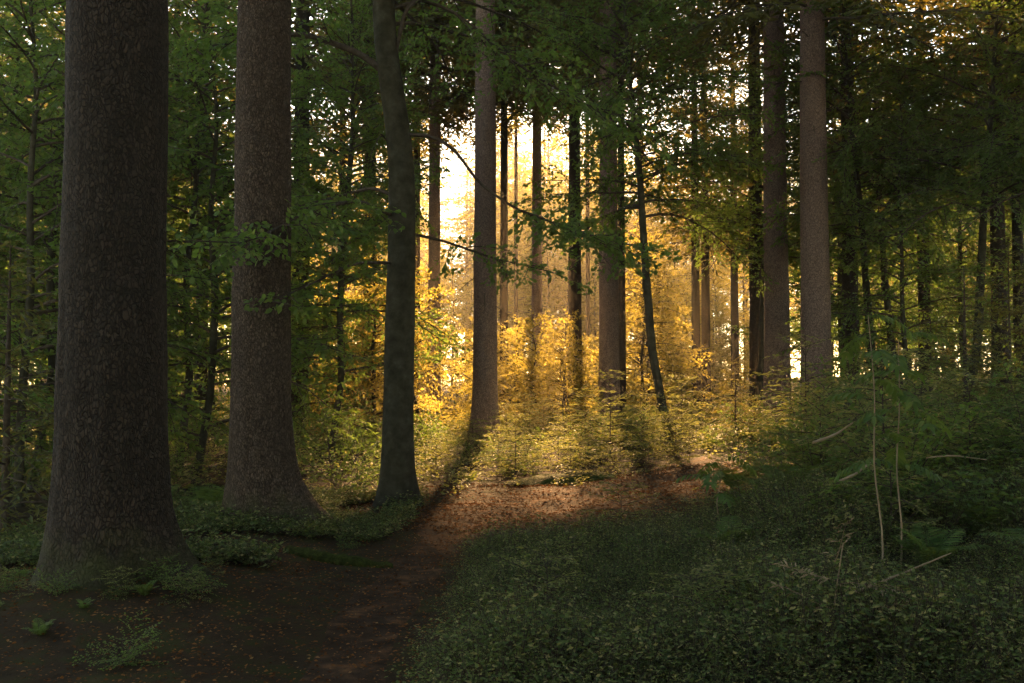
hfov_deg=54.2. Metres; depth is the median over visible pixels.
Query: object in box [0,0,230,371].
young beech
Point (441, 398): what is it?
young beech
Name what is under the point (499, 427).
spruce sapling
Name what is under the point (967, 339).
tall beech
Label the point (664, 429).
spruce sapling
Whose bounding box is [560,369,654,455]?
spruce sapling
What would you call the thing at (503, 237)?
spruce tree
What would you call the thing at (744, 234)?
spruce tree
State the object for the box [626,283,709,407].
young beech
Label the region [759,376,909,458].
leafy shrub
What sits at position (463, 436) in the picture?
spruce sapling
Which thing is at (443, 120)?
spruce tree
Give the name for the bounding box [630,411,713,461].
spruce sapling
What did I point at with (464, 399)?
young beech
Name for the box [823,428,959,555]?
spruce sapling
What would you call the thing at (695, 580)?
spruce sapling
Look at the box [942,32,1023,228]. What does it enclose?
young beech
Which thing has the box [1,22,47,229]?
spruce tree
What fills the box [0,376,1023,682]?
forest floor
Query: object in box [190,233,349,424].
young beech
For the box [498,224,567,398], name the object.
tall beech
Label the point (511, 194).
young beech
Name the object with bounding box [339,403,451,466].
leafy shrub
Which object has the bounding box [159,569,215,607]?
spruce sapling
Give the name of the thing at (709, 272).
spruce tree
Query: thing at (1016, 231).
spruce tree
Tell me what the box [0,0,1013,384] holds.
sky
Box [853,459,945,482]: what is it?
fern
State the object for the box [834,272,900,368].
tall beech
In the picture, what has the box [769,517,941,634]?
dead spruce seedling
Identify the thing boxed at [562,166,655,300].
young beech
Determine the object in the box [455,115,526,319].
spruce tree
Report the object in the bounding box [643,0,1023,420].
spruce tree
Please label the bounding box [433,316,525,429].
young beech
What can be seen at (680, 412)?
spruce sapling
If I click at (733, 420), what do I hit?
spruce sapling
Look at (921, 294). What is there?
spruce tree
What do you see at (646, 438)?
spruce sapling
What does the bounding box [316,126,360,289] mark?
spruce tree
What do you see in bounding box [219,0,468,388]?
young beech
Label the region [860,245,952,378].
tall beech
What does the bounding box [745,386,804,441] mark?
leafy shrub
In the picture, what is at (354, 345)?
young beech
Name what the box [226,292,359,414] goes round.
young beech
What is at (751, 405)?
spruce sapling
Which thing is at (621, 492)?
spruce sapling
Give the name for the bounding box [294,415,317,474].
leafy shrub
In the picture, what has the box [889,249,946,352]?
young beech
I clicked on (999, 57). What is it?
spruce tree
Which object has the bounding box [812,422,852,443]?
fallen stick
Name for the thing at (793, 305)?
tall beech
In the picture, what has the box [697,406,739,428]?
leafy shrub
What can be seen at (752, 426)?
fern
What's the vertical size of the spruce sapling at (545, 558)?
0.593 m
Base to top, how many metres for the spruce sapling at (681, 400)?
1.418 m
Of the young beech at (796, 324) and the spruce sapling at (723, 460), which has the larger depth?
the young beech at (796, 324)
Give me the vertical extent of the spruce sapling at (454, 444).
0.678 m
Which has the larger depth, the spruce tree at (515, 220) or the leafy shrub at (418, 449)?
the spruce tree at (515, 220)
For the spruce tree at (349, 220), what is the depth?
112.88 m
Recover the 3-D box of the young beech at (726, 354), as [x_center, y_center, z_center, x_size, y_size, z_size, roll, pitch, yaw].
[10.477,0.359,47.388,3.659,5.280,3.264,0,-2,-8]
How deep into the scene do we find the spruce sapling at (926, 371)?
12.55 m
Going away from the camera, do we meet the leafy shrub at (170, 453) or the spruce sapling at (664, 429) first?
the leafy shrub at (170, 453)
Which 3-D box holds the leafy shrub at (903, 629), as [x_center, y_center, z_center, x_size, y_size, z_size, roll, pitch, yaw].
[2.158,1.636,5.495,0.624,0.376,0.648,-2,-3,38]
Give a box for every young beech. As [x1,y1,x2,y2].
[0,0,64,386]
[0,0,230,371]
[0,0,230,486]
[0,0,230,506]
[0,2,62,450]
[0,119,53,474]
[3,235,183,405]
[11,88,61,370]
[11,211,59,386]
[15,63,233,453]
[41,0,333,470]
[50,0,384,488]
[166,181,230,397]
[167,62,312,427]
[168,267,226,403]
[171,191,373,435]
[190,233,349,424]
[193,0,469,461]
[215,379,230,416]
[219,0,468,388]
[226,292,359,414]
[291,269,356,413]
[293,186,458,437]
[311,143,386,322]
[313,259,431,435]
[320,296,381,411]
[332,282,383,412]
[343,283,437,427]
[346,271,470,434]
[349,285,448,421]
[361,171,446,319]
[378,311,457,417]
[414,309,471,416]
[422,363,452,414]
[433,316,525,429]
[442,335,498,416]
[449,336,509,411]
[454,327,539,420]
[455,355,510,417]
[470,182,562,387]
[496,168,590,326]
[497,309,578,431]
[497,319,548,425]
[498,327,536,427]
[508,0,795,436]
[517,309,598,428]
[520,170,598,312]
[520,329,585,422]
[521,326,598,427]
[524,350,553,397]
[525,340,604,425]
[542,333,598,413]
[561,341,598,397]
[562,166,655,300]
[562,355,597,399]
[569,220,715,415]
[582,333,635,401]
[583,224,716,416]
[592,160,680,331]
[626,257,714,398]
[626,266,711,413]
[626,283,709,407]
[627,311,690,406]
[650,166,748,305]
[663,277,730,396]
[664,44,875,420]
[676,285,730,392]
[677,309,730,395]
[678,270,748,397]
[679,306,747,397]
[711,295,748,388]
[722,32,955,376]
[744,0,999,399]
[746,81,909,372]
[776,48,1005,405]
[788,1,1011,386]
[791,50,973,377]
[832,122,953,369]
[835,0,1023,398]
[860,98,1010,389]
[862,54,1023,380]
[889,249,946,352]
[907,198,1023,345]
[914,0,1023,250]
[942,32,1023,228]
[959,289,1013,377]
[969,203,1023,318]
[971,104,1023,390]
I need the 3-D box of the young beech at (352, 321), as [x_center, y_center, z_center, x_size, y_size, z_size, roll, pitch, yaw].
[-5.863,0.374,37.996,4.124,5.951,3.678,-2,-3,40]
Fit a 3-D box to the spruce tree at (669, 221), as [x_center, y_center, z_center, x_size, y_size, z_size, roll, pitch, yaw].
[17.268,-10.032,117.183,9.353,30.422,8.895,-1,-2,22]
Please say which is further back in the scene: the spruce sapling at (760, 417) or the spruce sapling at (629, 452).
the spruce sapling at (760, 417)
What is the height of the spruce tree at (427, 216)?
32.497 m
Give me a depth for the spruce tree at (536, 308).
36.02 m
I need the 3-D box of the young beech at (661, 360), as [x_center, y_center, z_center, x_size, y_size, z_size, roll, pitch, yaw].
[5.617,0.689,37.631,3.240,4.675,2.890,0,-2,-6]
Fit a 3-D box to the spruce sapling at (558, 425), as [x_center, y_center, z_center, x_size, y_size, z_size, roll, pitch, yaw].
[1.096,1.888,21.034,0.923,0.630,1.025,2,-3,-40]
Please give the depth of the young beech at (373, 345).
25.41 m
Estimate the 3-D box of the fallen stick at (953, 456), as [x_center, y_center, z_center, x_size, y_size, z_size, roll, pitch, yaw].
[3.944,1.034,8.873,0.655,0.058,0.026,1,-2,-18]
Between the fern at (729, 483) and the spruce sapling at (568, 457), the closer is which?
the fern at (729, 483)
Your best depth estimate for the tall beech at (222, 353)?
65.91 m
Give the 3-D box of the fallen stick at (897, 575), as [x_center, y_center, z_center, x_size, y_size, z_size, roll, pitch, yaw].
[2.328,1.414,6.053,0.776,0.236,0.018,1,-2,-15]
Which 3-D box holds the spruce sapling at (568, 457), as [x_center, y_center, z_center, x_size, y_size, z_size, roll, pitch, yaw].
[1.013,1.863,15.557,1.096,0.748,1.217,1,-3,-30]
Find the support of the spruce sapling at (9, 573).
on the forest floor
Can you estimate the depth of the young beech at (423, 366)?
24.87 m
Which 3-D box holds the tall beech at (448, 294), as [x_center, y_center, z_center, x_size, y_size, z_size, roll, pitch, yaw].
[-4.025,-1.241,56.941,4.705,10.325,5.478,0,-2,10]
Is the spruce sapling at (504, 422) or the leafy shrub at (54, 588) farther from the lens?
the spruce sapling at (504, 422)
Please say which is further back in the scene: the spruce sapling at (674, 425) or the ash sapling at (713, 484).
the spruce sapling at (674, 425)
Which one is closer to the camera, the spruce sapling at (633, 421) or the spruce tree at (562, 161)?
the spruce sapling at (633, 421)
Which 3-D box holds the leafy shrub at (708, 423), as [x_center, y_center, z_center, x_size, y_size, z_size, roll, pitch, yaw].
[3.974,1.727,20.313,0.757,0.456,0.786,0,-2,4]
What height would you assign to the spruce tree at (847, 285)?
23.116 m
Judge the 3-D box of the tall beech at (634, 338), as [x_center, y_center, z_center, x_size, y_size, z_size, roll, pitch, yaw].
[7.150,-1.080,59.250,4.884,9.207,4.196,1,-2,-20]
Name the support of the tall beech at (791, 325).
on the forest floor
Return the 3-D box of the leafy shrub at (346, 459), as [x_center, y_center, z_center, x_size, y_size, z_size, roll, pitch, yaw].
[-2.072,1.535,13.435,2.055,1.358,2.143,-1,-2,28]
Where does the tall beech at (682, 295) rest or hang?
on the forest floor
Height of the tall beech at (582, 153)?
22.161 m
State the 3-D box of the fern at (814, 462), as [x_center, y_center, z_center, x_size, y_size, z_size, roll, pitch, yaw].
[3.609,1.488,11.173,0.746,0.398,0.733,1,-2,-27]
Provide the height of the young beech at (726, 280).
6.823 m
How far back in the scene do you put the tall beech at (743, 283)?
62.41 m
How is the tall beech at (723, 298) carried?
on the forest floor
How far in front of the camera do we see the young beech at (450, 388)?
33.20 m
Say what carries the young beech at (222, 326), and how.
on the forest floor
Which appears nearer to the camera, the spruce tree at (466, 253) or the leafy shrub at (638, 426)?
the leafy shrub at (638, 426)
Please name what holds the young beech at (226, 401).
on the forest floor
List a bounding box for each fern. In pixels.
[13,569,29,574]
[22,618,55,635]
[77,598,93,607]
[126,579,159,595]
[171,484,181,494]
[464,471,478,482]
[690,515,761,551]
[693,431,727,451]
[706,463,757,488]
[738,460,843,492]
[744,422,801,448]
[765,570,851,598]
[783,446,824,460]
[807,458,851,471]
[821,474,903,504]
[844,492,930,520]
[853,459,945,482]
[891,522,994,568]
[957,503,1023,540]
[979,528,1023,543]
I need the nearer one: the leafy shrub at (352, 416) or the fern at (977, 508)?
the fern at (977, 508)
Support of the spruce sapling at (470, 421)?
on the forest floor
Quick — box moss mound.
[504,470,624,485]
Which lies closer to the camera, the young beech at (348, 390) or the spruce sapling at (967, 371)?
the spruce sapling at (967, 371)
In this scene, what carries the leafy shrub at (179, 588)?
on the forest floor
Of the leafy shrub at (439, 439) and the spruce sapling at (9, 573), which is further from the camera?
the leafy shrub at (439, 439)
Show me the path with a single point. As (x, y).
(357, 672)
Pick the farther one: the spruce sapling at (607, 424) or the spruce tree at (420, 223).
the spruce tree at (420, 223)
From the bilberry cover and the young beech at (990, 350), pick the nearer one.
the bilberry cover
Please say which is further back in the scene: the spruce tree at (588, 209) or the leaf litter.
the spruce tree at (588, 209)
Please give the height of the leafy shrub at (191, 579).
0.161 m
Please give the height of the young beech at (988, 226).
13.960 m
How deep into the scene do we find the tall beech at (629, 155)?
82.50 m
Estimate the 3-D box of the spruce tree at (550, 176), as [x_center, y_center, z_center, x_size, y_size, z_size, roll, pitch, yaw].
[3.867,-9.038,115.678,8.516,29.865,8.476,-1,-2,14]
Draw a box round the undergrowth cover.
[0,377,1022,499]
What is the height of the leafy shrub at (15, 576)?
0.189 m
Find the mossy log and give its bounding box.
[283,545,392,567]
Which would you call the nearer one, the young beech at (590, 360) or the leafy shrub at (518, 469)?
the leafy shrub at (518, 469)
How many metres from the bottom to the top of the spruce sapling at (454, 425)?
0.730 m
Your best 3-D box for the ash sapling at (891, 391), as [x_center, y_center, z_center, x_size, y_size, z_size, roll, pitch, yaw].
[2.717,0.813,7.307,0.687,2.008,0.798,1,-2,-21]
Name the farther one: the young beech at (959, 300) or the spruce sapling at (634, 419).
the young beech at (959, 300)
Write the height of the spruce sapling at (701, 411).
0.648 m
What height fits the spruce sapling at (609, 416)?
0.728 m
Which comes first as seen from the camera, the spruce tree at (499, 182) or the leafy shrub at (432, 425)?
the leafy shrub at (432, 425)
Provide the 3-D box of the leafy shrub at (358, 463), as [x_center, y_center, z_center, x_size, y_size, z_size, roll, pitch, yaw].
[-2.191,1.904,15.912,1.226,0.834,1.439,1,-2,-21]
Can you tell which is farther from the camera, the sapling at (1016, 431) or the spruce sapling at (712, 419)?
the spruce sapling at (712, 419)
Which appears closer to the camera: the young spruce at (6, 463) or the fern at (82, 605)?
the fern at (82, 605)
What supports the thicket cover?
on the forest floor
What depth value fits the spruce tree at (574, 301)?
31.96 m
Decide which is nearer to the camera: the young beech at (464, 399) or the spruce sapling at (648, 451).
the spruce sapling at (648, 451)
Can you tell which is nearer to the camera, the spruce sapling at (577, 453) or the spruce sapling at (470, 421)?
the spruce sapling at (577, 453)
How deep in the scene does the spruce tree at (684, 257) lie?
110.77 m
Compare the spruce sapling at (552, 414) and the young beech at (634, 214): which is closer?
the spruce sapling at (552, 414)
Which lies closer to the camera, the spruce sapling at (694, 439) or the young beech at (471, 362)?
the spruce sapling at (694, 439)
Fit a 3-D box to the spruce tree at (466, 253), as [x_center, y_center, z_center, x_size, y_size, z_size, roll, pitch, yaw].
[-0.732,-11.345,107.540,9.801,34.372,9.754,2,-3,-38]
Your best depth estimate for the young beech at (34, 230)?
38.98 m
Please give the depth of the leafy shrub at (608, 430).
20.08 m
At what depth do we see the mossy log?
8.85 m
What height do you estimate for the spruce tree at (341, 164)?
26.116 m
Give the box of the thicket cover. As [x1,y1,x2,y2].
[821,388,1023,543]
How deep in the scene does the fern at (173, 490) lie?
12.23 m
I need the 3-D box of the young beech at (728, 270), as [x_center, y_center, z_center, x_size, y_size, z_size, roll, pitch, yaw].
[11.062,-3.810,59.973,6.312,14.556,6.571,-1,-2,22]
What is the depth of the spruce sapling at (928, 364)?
15.49 m
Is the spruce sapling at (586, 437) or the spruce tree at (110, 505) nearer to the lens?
the spruce tree at (110, 505)
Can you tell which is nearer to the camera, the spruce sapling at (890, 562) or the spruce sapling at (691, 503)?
the spruce sapling at (890, 562)
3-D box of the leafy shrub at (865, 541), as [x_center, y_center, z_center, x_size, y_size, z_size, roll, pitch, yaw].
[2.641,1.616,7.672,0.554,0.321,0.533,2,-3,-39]
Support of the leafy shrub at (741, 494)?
on the forest floor
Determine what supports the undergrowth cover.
on the forest floor
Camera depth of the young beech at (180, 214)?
20.71 m
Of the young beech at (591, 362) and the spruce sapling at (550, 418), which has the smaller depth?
the spruce sapling at (550, 418)
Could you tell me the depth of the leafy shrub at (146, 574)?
7.01 m
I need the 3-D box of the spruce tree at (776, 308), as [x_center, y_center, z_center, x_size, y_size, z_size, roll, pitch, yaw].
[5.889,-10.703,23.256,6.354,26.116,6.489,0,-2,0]
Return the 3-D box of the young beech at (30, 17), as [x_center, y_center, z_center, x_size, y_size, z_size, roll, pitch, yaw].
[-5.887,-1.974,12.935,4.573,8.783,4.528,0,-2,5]
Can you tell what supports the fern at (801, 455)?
on the forest floor
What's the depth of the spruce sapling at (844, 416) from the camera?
12.09 m
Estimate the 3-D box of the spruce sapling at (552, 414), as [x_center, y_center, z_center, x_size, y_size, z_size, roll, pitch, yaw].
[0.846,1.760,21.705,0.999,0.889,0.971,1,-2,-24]
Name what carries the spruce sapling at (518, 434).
on the forest floor
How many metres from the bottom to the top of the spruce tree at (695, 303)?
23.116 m
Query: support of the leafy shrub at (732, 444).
on the forest floor
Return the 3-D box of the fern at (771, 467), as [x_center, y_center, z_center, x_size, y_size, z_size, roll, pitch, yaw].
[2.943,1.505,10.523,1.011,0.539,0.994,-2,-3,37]
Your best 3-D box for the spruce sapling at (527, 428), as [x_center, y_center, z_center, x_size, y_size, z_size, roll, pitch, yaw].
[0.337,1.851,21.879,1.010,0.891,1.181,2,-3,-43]
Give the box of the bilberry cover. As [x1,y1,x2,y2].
[384,405,1023,682]
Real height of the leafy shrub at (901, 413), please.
1.398 m
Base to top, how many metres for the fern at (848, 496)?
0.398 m
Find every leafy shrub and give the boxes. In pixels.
[0,412,53,493]
[0,436,51,487]
[0,560,36,584]
[0,574,20,592]
[30,567,82,596]
[34,446,215,486]
[72,610,165,670]
[101,583,135,599]
[127,545,180,580]
[158,561,227,599]
[168,430,189,471]
[169,391,228,450]
[169,429,223,489]
[172,572,209,591]
[289,520,322,538]
[291,403,312,445]
[292,387,349,446]
[293,419,321,453]
[294,405,359,454]
[294,406,435,495]
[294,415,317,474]
[297,387,381,456]
[316,425,365,449]
[333,438,381,481]
[336,535,364,549]
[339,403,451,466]
[358,418,381,447]
[362,413,382,437]
[365,440,438,455]
[414,409,463,445]
[414,416,445,443]
[422,424,466,451]
[428,428,461,445]
[452,436,494,465]
[472,424,510,447]
[474,426,551,477]
[485,435,523,461]
[518,420,551,438]
[522,437,550,458]
[544,417,608,463]
[561,409,614,440]
[584,415,622,441]
[601,406,664,448]
[603,412,666,449]
[616,405,655,429]
[691,417,722,431]
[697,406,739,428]
[700,425,751,452]
[706,402,765,443]
[713,397,854,470]
[715,402,766,446]
[722,488,758,512]
[728,413,861,491]
[735,437,808,488]
[736,401,919,495]
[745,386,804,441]
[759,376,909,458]
[780,428,885,470]
[792,347,912,440]
[794,382,890,433]
[798,369,1011,523]
[798,378,857,421]
[823,534,886,568]
[826,359,957,452]
[851,595,948,668]
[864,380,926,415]
[877,393,1023,489]
[885,393,1005,471]
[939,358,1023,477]
[961,359,1023,407]
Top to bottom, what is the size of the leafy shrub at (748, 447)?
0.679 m
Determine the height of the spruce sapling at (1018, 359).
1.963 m
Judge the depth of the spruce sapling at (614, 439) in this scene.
17.42 m
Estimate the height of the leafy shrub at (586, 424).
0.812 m
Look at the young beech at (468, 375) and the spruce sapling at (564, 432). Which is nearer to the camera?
the spruce sapling at (564, 432)
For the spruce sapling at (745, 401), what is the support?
on the forest floor
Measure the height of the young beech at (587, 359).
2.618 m
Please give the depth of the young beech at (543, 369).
30.06 m
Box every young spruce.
[0,228,57,540]
[694,356,769,447]
[915,260,1023,423]
[942,235,1023,400]
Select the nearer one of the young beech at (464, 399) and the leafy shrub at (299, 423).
the leafy shrub at (299, 423)
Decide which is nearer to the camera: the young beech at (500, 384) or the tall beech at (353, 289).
the young beech at (500, 384)
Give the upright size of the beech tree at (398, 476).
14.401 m
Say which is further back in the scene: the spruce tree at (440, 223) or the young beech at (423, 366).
the spruce tree at (440, 223)
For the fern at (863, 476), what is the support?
on the forest floor
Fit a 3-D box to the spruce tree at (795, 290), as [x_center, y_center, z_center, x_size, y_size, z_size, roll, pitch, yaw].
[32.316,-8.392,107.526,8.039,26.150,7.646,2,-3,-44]
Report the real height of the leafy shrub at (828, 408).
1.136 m
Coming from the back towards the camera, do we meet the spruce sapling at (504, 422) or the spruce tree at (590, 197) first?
the spruce tree at (590, 197)
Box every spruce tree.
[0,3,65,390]
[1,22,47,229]
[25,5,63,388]
[28,0,218,589]
[57,0,326,441]
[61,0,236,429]
[169,0,451,443]
[219,0,348,529]
[291,0,426,417]
[291,0,575,419]
[291,1,474,428]
[309,122,361,293]
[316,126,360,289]
[317,1,500,426]
[348,145,443,298]
[407,0,613,443]
[413,0,598,423]
[420,141,454,306]
[420,145,458,296]
[421,163,457,305]
[427,134,498,386]
[443,158,474,379]
[445,0,717,413]
[450,27,566,403]
[451,153,499,295]
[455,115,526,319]
[459,111,531,279]
[470,1,544,396]
[495,0,728,428]
[496,134,531,235]
[502,0,732,424]
[519,117,565,313]
[522,10,649,387]
[524,136,564,261]
[548,136,568,313]
[563,125,625,304]
[625,1,762,411]
[625,137,689,292]
[629,6,716,405]
[631,128,684,292]
[632,0,840,421]
[642,0,867,420]
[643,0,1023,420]
[664,1,799,404]
[665,166,720,333]
[678,187,730,317]
[680,173,739,328]
[713,106,763,280]
[719,127,748,379]
[724,0,970,402]
[789,0,1007,399]
[789,171,837,321]
[880,0,1023,398]
[893,0,1023,393]
[937,1,1023,139]
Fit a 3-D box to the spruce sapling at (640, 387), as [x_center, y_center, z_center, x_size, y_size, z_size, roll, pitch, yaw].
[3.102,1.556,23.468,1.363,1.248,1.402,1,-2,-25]
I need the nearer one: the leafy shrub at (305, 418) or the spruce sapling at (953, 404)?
the spruce sapling at (953, 404)
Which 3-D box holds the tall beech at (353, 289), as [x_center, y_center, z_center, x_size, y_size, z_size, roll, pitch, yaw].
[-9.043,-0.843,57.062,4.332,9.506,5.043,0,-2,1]
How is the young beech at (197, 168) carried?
on the forest floor
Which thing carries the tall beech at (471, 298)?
on the forest floor
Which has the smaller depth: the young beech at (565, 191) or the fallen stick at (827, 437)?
the fallen stick at (827, 437)
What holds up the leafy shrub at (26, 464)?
on the forest floor
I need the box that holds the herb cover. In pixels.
[0,481,430,569]
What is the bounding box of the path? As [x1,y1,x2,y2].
[298,456,794,682]
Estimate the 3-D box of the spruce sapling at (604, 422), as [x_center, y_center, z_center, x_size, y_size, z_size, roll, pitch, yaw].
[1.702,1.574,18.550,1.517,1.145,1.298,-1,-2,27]
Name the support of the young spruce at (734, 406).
on the forest floor
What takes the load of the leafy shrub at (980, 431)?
on the forest floor
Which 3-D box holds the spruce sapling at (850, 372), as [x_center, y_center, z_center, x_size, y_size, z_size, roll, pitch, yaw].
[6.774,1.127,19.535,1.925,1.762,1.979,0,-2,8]
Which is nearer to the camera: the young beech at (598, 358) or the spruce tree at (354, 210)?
the young beech at (598, 358)
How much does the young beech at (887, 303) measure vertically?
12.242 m
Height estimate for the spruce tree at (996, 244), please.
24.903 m
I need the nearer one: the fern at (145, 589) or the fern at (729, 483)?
the fern at (145, 589)
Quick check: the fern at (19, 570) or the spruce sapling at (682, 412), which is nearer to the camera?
the fern at (19, 570)
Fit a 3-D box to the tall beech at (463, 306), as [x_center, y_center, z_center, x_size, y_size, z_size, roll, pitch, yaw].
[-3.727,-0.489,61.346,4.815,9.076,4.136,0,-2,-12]
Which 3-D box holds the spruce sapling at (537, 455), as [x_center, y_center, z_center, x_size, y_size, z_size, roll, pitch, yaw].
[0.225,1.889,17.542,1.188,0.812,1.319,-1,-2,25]
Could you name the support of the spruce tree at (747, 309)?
on the forest floor
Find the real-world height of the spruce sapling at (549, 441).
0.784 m
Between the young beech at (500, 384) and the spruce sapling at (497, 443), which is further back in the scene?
the young beech at (500, 384)
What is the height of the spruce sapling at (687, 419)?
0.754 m
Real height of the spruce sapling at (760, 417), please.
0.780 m
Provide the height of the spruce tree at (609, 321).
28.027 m
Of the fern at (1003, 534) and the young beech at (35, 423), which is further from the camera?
the young beech at (35, 423)
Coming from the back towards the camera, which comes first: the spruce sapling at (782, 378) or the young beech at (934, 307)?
the young beech at (934, 307)
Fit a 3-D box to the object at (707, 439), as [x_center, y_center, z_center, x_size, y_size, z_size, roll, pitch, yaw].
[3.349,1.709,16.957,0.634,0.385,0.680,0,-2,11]
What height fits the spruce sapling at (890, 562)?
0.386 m
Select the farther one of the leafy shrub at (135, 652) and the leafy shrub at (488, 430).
the leafy shrub at (488, 430)
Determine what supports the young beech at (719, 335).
on the forest floor
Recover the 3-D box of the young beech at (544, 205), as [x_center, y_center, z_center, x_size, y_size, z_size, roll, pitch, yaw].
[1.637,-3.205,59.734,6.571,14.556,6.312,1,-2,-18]
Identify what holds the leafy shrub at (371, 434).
on the forest floor
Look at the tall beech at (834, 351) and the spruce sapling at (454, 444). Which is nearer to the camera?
the spruce sapling at (454, 444)
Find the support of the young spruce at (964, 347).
on the forest floor
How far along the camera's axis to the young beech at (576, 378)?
25.30 m
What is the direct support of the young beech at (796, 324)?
on the forest floor
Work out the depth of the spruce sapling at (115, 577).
6.73 m
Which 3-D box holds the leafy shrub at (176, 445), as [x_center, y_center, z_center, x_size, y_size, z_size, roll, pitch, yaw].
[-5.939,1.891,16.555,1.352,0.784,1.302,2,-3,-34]
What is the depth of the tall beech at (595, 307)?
56.96 m
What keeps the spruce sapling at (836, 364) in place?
on the forest floor
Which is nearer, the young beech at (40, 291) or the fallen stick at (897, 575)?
the fallen stick at (897, 575)
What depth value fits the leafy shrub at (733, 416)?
17.12 m
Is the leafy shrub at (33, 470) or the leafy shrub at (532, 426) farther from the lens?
the leafy shrub at (532, 426)
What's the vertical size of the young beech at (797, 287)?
12.797 m
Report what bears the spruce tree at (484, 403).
on the forest floor
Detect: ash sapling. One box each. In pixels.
[674,456,761,523]
[817,315,916,571]
[836,332,951,563]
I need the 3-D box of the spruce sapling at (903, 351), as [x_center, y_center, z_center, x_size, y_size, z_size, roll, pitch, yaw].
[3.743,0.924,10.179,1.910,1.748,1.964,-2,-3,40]
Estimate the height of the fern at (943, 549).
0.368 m
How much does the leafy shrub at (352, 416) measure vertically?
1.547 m
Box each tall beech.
[182,298,229,401]
[218,281,230,399]
[321,269,362,364]
[353,123,468,368]
[381,241,427,390]
[420,232,472,387]
[425,260,473,402]
[427,112,558,394]
[442,272,473,397]
[454,273,523,381]
[460,152,566,388]
[460,236,531,396]
[497,125,596,372]
[497,212,568,397]
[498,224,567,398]
[527,140,597,348]
[530,126,636,352]
[543,248,598,379]
[551,130,654,367]
[581,259,628,383]
[582,275,634,383]
[584,123,690,346]
[598,246,676,392]
[645,271,689,384]
[667,264,690,388]
[675,248,730,366]
[699,254,748,384]
[717,242,790,382]
[729,268,794,380]
[747,275,800,371]
[789,243,833,367]
[792,259,839,375]
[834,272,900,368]
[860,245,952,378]
[936,245,990,377]
[937,244,969,367]
[938,225,1013,378]
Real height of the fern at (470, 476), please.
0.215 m
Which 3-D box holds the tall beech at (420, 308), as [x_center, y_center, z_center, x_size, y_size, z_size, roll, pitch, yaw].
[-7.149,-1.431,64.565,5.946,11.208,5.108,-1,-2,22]
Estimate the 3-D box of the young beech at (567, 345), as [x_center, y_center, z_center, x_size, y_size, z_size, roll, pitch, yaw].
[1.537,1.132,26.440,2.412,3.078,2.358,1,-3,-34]
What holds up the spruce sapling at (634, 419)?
on the forest floor
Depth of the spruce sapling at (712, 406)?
22.41 m
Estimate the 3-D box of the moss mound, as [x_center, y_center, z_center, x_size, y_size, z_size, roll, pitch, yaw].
[1.004,2.027,14.922,2.301,0.216,0.962,0,-2,0]
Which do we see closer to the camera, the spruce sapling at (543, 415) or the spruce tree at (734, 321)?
the spruce sapling at (543, 415)
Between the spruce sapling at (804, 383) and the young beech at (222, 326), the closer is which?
the spruce sapling at (804, 383)
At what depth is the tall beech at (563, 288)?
56.67 m
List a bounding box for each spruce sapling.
[0,566,25,585]
[92,565,140,599]
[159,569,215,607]
[414,448,436,487]
[415,443,457,475]
[416,431,458,458]
[416,441,469,472]
[423,433,475,463]
[428,425,492,461]
[440,417,468,435]
[447,413,498,446]
[451,410,470,438]
[462,424,534,474]
[469,428,529,463]
[478,413,550,476]
[480,535,596,617]
[482,403,523,441]
[489,426,556,464]
[499,408,520,432]
[499,425,533,448]
[502,392,549,431]
[508,402,537,433]
[512,405,551,441]
[516,396,564,434]
[519,431,588,471]
[527,414,587,455]
[532,437,602,470]
[536,402,567,438]
[538,406,565,431]
[542,416,576,440]
[544,405,584,433]
[548,388,624,453]
[548,422,584,452]
[551,432,607,468]
[558,445,621,472]
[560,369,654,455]
[562,401,602,422]
[571,397,640,452]
[574,474,659,522]
[592,409,625,439]
[594,434,628,457]
[595,403,692,467]
[609,405,659,437]
[614,412,661,437]
[616,392,676,440]
[618,381,656,426]
[623,436,675,473]
[625,426,682,458]
[627,563,758,656]
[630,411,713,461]
[632,413,696,451]
[641,374,719,439]
[643,406,694,444]
[652,402,707,432]
[657,408,711,438]
[659,400,696,437]
[664,437,714,465]
[669,492,707,514]
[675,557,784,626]
[677,426,714,453]
[684,403,711,420]
[689,393,731,425]
[692,447,765,489]
[694,412,724,431]
[711,381,771,430]
[712,425,748,447]
[716,404,750,440]
[718,386,762,418]
[725,407,775,447]
[728,333,854,450]
[732,395,767,428]
[746,364,824,440]
[746,403,819,451]
[753,383,888,486]
[760,373,872,463]
[791,345,980,498]
[803,354,903,439]
[805,377,899,457]
[814,356,890,402]
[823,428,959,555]
[837,558,919,591]
[856,330,978,414]
[859,348,967,443]
[863,372,975,459]
[886,371,1023,496]
[905,365,986,420]
[998,323,1023,400]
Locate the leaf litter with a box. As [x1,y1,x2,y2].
[0,460,777,682]
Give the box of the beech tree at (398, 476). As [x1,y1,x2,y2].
[166,0,681,508]
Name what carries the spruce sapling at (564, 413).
on the forest floor
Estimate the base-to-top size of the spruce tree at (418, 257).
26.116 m
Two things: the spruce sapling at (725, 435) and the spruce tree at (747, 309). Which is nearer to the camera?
the spruce sapling at (725, 435)
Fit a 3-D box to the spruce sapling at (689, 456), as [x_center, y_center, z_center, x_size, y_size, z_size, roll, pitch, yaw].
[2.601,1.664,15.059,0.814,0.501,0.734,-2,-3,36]
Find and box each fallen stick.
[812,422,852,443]
[839,462,870,480]
[843,553,950,596]
[926,455,986,459]
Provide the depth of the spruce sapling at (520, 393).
23.85 m
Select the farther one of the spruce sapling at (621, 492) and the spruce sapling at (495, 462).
the spruce sapling at (495, 462)
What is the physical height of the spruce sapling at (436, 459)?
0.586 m
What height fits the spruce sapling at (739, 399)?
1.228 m
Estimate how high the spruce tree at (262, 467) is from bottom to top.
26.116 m

